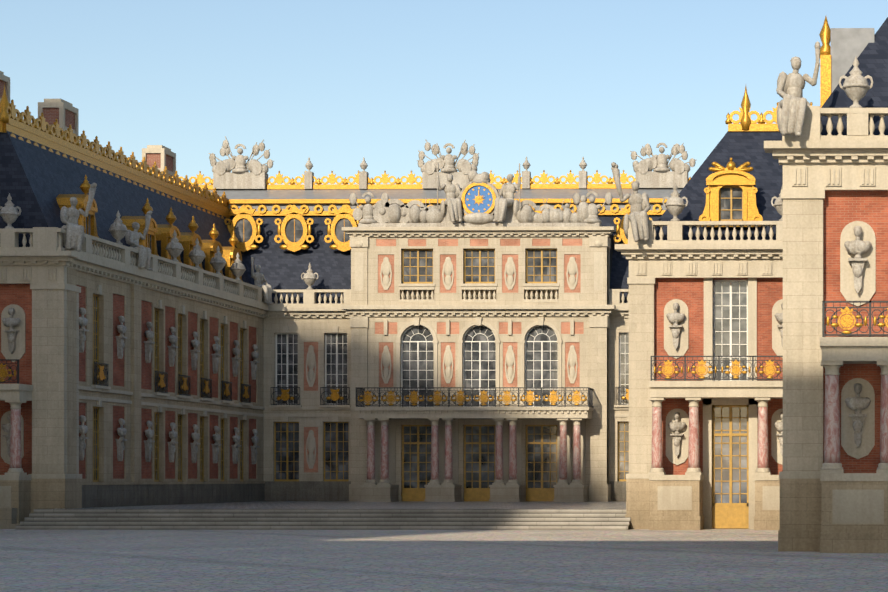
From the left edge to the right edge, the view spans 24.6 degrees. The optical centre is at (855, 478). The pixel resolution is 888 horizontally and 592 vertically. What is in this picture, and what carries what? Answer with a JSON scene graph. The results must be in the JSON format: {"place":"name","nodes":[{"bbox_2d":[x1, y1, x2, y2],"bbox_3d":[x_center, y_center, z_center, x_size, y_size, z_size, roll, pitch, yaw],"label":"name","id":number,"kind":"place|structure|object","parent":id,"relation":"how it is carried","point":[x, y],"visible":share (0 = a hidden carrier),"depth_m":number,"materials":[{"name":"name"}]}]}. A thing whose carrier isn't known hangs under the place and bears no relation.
{"place":"outdoors","nodes":[
{"label":"outdoors","id":0,"kind":"place"},
{"bbox_2d":[0,529,887,591],"bbox_3d":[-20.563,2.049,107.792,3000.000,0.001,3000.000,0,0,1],"label":"ground","id":1,"kind":"structure","parent":0,"point":[703,560],"depth_m":47.81,"materials":[{"name":"grey stone"}]},
{"bbox_2d":[0,508,19,528],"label":"plinth","id":2,"kind":"structure","parent":1,"relation":"on","point":[8,518],"depth_m":79.81,"materials":[{"name":"beige stone"}]},
{"bbox_2d":[0,227,81,523],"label":"pavilion","id":3,"kind":"structure","parent":1,"relation":"on","point":[34,286],"depth_m":81.60,"materials":[{"name":"stone"}]},
{"bbox_2d":[0,193,20,227],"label":"pavilion urns","id":4,"kind":"object","parent":3,"relation":"on","point":[9,213],"visible":0.96,"depth_m":81.36,"materials":[{"name":"stone"}]},
{"bbox_2d":[65,231,268,507],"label":"wing","id":5,"kind":"structure","parent":1,"relation":"on","point":[171,407],"depth_m":93.05,"materials":[{"name":"beige stone"}]},
{"bbox_2d":[0,84,251,289],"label":"wing roof","id":6,"kind":"structure","parent":5,"relation":"on","point":[47,174],"depth_m":91.26,"materials":[{"name":"blue tile"}]},
{"bbox_2d":[0,71,175,176],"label":"chimneys","id":7,"kind":"object","parent":6,"relation":"on","point":[65,113],"visible":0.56,"depth_m":91.80,"materials":[{"name":"brick"}]},
{"bbox_2d":[60,183,272,304],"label":"wing statues","id":8,"kind":"object","parent":5,"relation":"on","point":[75,232],"visible":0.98,"depth_m":89.24,"materials":[{"name":"stone"}]},
{"bbox_2d":[15,509,630,529],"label":"court steps","id":9,"kind":"structure","parent":1,"relation":"on","point":[327,519],"depth_m":79.18,"materials":[{"name":"stone"}]},
{"bbox_2d":[69,501,625,508],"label":"marble court floor","id":10,"kind":"structure","parent":1,"relation":"on","point":[412,505],"depth_m":91.05,"materials":[{"name":"grey stone"}]},
{"bbox_2d":[263,226,628,501],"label":"facade","id":11,"kind":"structure","parent":10,"relation":"on","point":[453,364],"depth_m":106.85,"materials":[{"name":"beige stone"}]},
{"bbox_2d":[179,170,690,303],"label":"roof","id":12,"kind":"structure","parent":11,"relation":"on","point":[287,233],"depth_m":110.45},
{"bbox_2d":[209,136,696,189],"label":"rooftop sculptures","id":13,"kind":"object","parent":12,"relation":"on","point":[661,175],"visible":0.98,"depth_m":113.62,"materials":[{"name":"stone"}]},
{"bbox_2d":[349,163,612,226],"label":"clock sculpture group","id":14,"kind":"object","parent":11,"relation":"on","point":[478,200],"visible":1,"depth_m":106.77,"materials":[{"name":"stone"}]},
{"bbox_2d":[615,220,782,529],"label":"pavilion","id":15,"kind":"structure","parent":1,"relation":"on","point":[705,383],"depth_m":79.30,"materials":[{"name":"stone"}]},
{"bbox_2d":[611,162,782,241],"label":"pavilion statues","id":16,"kind":"object","parent":15,"relation":"on","point":[640,207],"visible":0.9,"depth_m":78.92,"materials":[{"name":"stone"}]},
{"bbox_2d":[655,86,812,239],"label":"pavilion roof","id":17,"kind":"structure","parent":15,"relation":"on","point":[737,175],"depth_m":81.12,"materials":[{"name":"stone"}]},
{"bbox_2d":[764,106,887,552],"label":"fore pavilion","id":18,"kind":"structure","parent":1,"relation":"on","point":[833,476],"depth_m":55.17,"materials":[{"name":"stone"}]},
{"bbox_2d":[776,41,872,136],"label":"pavilion statues","id":19,"kind":"object","parent":18,"relation":"on","point":[794,103],"visible":0.98,"depth_m":54.85,"materials":[{"name":"stone"}]},
{"bbox_2d":[819,16,887,135],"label":"pavilion roof","id":20,"kind":"structure","parent":18,"relation":"on","point":[867,48],"depth_m":57.92,"materials":[{"name":"stone"}]},
{"bbox_2d":[0,0,887,184],"label":"sky","id":21,"kind":"structure","parent":0,"point":[335,84],"materials":[{"name":"blue"}]},
{"bbox_2d":[713,528,748,528],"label":"wing","id":22,"kind":"object","parent":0,"point":[730,528],"depth_m":80.04,"materials":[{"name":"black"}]}
]}

